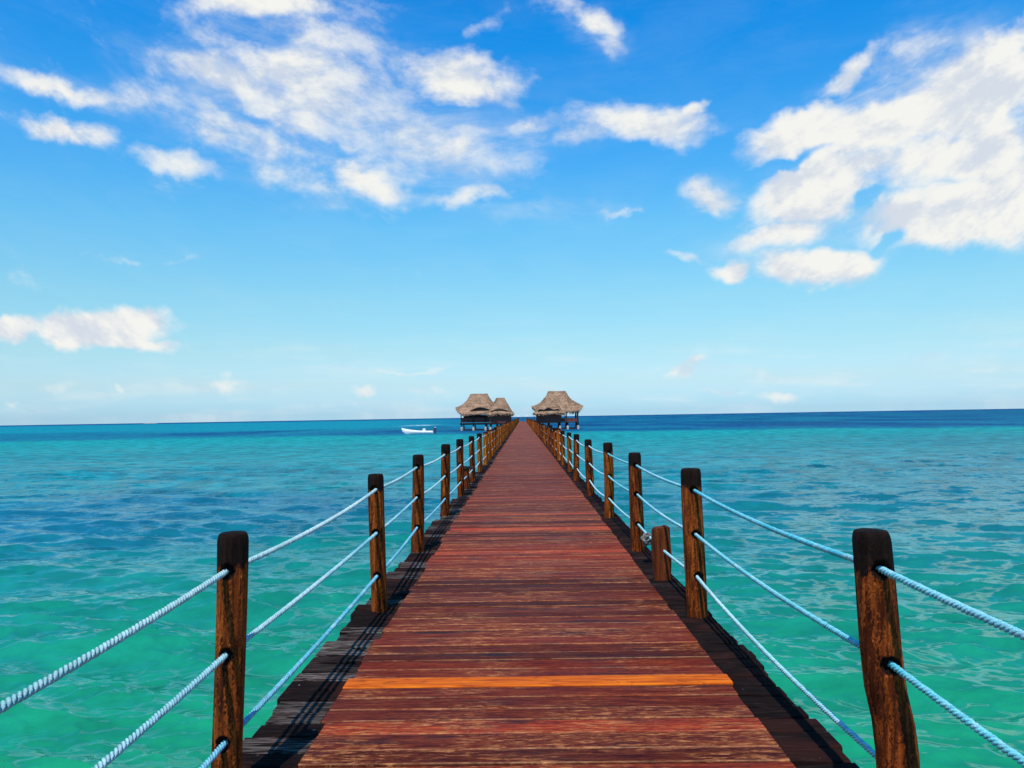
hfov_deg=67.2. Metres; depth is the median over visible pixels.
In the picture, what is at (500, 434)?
wooden post
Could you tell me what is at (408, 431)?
motorboat
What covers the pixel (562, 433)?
wooden post
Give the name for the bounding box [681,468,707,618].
wooden post
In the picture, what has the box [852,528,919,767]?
wooden post
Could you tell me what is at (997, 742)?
rope
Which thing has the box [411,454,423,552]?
wooden post
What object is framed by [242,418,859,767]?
pier
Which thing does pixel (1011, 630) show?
rope
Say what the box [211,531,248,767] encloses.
wooden post
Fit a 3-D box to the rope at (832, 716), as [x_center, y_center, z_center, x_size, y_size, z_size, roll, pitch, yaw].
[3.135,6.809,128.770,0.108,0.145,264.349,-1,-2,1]
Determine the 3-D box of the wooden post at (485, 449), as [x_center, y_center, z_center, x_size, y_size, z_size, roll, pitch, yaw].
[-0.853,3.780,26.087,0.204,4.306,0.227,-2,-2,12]
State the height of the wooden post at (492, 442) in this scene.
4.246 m
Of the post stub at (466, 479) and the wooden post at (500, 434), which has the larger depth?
the wooden post at (500, 434)
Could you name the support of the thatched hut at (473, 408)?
in the sea
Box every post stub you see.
[464,466,473,488]
[651,525,671,580]
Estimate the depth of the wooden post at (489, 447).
29.19 m
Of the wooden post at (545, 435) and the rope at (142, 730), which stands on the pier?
the wooden post at (545, 435)
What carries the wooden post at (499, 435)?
on the pier
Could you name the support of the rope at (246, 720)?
attached to the wooden post at (417, 541)
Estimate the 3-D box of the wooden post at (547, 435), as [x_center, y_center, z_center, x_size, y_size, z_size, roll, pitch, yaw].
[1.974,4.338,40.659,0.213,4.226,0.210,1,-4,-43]
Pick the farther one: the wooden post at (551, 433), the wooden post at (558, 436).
the wooden post at (551, 433)
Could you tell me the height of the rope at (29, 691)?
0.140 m
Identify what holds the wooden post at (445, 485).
on the pier
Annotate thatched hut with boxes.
[455,393,497,430]
[486,398,513,430]
[532,391,582,428]
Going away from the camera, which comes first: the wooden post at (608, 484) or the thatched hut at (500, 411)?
the wooden post at (608, 484)
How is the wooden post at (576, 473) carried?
on the pier
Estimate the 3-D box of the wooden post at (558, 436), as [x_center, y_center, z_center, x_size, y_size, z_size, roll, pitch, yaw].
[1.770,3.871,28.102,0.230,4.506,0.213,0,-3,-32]
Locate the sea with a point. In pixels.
(108, 531)
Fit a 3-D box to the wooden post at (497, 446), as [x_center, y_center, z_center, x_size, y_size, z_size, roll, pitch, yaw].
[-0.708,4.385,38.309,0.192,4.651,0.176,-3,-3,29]
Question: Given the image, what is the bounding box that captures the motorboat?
[401,427,436,433]
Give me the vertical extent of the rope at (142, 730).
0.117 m
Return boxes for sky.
[0,0,1023,425]
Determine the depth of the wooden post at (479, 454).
22.83 m
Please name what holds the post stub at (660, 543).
on the pier
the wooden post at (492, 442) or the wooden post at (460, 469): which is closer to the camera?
the wooden post at (460, 469)
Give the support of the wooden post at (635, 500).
on the pier
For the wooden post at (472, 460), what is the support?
on the pier
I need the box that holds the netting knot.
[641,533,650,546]
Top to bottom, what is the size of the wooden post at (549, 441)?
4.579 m
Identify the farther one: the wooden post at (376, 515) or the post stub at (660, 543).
the post stub at (660, 543)
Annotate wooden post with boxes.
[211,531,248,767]
[368,473,386,612]
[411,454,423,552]
[440,444,449,518]
[456,439,464,496]
[469,436,475,480]
[477,433,482,471]
[483,432,487,464]
[486,430,491,459]
[490,429,494,455]
[494,427,496,451]
[496,425,498,449]
[498,426,499,446]
[499,425,501,444]
[545,425,546,444]
[547,426,548,446]
[548,425,551,448]
[550,427,552,451]
[553,428,556,455]
[556,428,560,459]
[560,431,565,464]
[567,432,571,471]
[573,434,579,480]
[584,439,594,495]
[603,442,613,517]
[628,452,644,551]
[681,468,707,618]
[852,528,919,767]
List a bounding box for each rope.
[0,427,500,714]
[94,426,510,767]
[199,440,500,767]
[532,426,875,758]
[540,429,1023,767]
[544,426,1023,639]
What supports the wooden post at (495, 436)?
on the pier
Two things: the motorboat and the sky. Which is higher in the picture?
the sky
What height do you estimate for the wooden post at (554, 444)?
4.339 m
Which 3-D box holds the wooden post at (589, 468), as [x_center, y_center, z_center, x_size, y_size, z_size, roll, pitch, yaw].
[1.598,3.331,15.545,0.203,4.424,0.202,-1,-2,1]
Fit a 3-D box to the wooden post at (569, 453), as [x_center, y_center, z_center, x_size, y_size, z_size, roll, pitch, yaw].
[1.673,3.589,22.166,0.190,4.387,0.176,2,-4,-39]
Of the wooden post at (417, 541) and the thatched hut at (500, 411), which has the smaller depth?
the wooden post at (417, 541)
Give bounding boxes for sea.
[0,409,1023,767]
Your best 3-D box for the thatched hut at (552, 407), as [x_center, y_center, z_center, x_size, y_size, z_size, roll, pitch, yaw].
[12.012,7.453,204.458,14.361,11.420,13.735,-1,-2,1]

